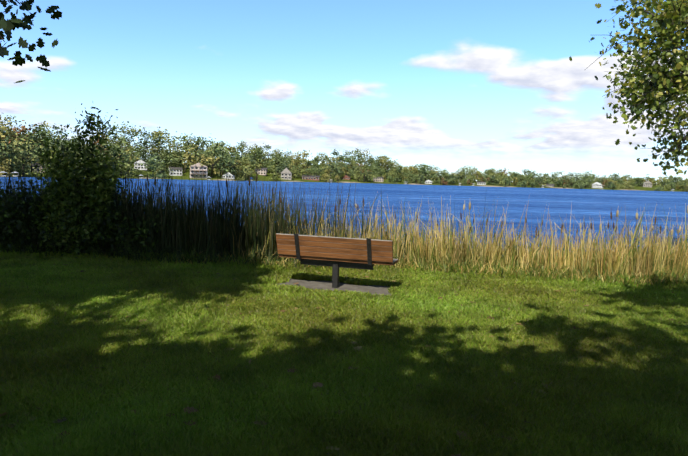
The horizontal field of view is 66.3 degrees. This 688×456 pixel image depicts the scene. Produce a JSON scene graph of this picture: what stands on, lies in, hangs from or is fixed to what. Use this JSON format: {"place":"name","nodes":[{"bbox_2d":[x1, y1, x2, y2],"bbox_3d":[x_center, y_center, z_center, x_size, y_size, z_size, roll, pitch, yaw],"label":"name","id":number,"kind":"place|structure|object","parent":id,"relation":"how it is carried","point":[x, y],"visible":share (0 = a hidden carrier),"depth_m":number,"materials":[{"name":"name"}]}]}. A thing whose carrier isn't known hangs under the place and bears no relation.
{"place":"outdoors","nodes":[
{"label":"outdoors","id":0,"kind":"place"},
{"bbox_2d":[0,0,61,82],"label":"leaves","id":1,"kind":"object","parent":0,"point":[7,26],"visible":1,"depth_m":4.29,"materials":[{"name":"green plant"}]},
{"bbox_2d":[0,146,686,382],"bbox_3d":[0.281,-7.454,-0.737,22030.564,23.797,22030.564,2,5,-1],"label":"ground","id":2,"kind":"structure","parent":0,"point":[298,179],"depth_m":319.66,"materials":[{"name":"green plant"}]},
{"bbox_2d":[32,163,45,172],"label":"lake house","id":3,"kind":"structure","parent":2,"relation":"on","point":[33,165],"depth_m":203.42,"materials":[{"name":"beige"}]},
{"bbox_2d":[0,103,199,258],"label":"bush","id":4,"kind":"object","parent":2,"relation":"on","point":[78,209],"visible":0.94,"depth_m":9.94,"materials":[{"name":"green plant"}]},
{"bbox_2d":[134,160,146,169],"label":"house","id":5,"kind":"structure","parent":2,"relation":"on","point":[140,162],"depth_m":257.28,"materials":[{"name":"beige"}]},
{"bbox_2d":[169,167,182,175],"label":"house","id":6,"kind":"structure","parent":2,"relation":"on","point":[177,170],"depth_m":258.95,"materials":[{"name":"beige"}]},
{"bbox_2d":[190,163,206,178],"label":"house","id":7,"kind":"structure","parent":2,"relation":"on","point":[197,166],"depth_m":248.52,"materials":[{"name":"beige"}]},
{"bbox_2d":[222,172,234,178],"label":"lake house","id":8,"kind":"structure","parent":2,"relation":"on","point":[231,175],"depth_m":259.52,"materials":[{"name":"beige"}]},
{"bbox_2d":[255,168,267,174],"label":"house","id":9,"kind":"structure","parent":2,"relation":"on","point":[262,171],"depth_m":303.73,"materials":[{"name":"white"}]},
{"bbox_2d":[281,168,291,179],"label":"house","id":10,"kind":"structure","parent":2,"relation":"on","point":[286,173],"depth_m":303.14,"materials":[{"name":"beige"}]},
{"bbox_2d":[302,175,319,180],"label":"house","id":11,"kind":"structure","parent":2,"relation":"on","point":[310,177],"depth_m":314.92,"materials":[{"name":"beige"}]},
{"bbox_2d":[276,278,390,295],"bbox_3d":[-0.126,0.957,8.041,1.950,0.110,0.860,3,6,17],"label":"concrete pad","id":12,"kind":"object","parent":2,"relation":"on","point":[371,289],"visible":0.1,"depth_m":8.10,"materials":[{"name":"grey concrete"}]},
{"bbox_2d":[276,233,398,287],"bbox_3d":[-0.108,0.522,8.017,1.800,0.862,0.585,3,6,17],"label":"park bench","id":13,"kind":"object","parent":12,"relation":"on","point":[335,253],"visible":1,"depth_m":7.83,"materials":[{"name":"brown wood"}]},
{"bbox_2d":[0,171,673,189],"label":"docks and boat lifts","id":14,"kind":"object","parent":2,"relation":"on","point":[208,179],"visible":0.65,"depth_m":214.04,"materials":[{"name":"beige"}]},
{"bbox_2d":[0,113,687,191],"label":"shore trees","id":15,"kind":"object","parent":2,"relation":"on","point":[10,139],"visible":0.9,"depth_m":308.84,"materials":[{"name":"green plant"}]},
{"bbox_2d":[0,264,687,455],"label":"fallen leaves","id":16,"kind":"object","parent":2,"relation":"on","point":[192,409],"visible":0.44,"depth_m":4.07,"materials":[{"name":"brown plant"}]},
{"bbox_2d":[0,161,687,288],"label":"shore reeds","id":17,"kind":"object","parent":2,"relation":"on","point":[250,233],"visible":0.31,"depth_m":9.82,"materials":[{"name":"plant"}]},
{"bbox_2d":[343,175,350,179],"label":"lake house","id":18,"kind":"structure","parent":2,"relation":"on","point":[347,177],"depth_m":349.47,"materials":[{"name":"beige"}]},
{"bbox_2d":[373,177,382,181],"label":"lake house","id":19,"kind":"structure","parent":2,"relation":"on","point":[378,179],"depth_m":353.53,"materials":[{"name":"beige"}]},
{"bbox_2d":[477,181,485,184],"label":"house","id":20,"kind":"structure","parent":2,"relation":"on","point":[480,183],"depth_m":365.62,"materials":[{"name":"beige"}]},
{"bbox_2d":[592,182,601,187],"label":"lake house","id":21,"kind":"structure","parent":2,"relation":"on","point":[598,185],"depth_m":382.01,"materials":[{"name":"beige"}]},
{"bbox_2d":[569,0,687,178],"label":"tree","id":22,"kind":"object","parent":2,"relation":"on","point":[670,19],"visible":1,"depth_m":10.32,"materials":[{"name":"green plant"}]},
{"bbox_2d":[642,181,651,186],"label":"house","id":23,"kind":"structure","parent":2,"relation":"on","point":[647,184],"depth_m":416.33,"materials":[{"name":"beige"}]},
{"bbox_2d":[0,242,687,455],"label":"lawn grass","id":24,"kind":"structure","parent":0,"point":[465,369],"depth_m":4.65,"materials":[{"name":"green plant"}]},
{"bbox_2d":[0,177,687,251],"bbox_3d":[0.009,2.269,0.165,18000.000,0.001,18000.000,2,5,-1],"label":"lake water","id":25,"kind":"structure","parent":0,"point":[588,205],"depth_m":56.84,"materials":[{"name":"blue liquid"}]},
{"bbox_2d":[0,0,687,185],"label":"sky","id":26,"kind":"structure","parent":0,"point":[452,85],"materials":[{"name":"blue"}]}
]}

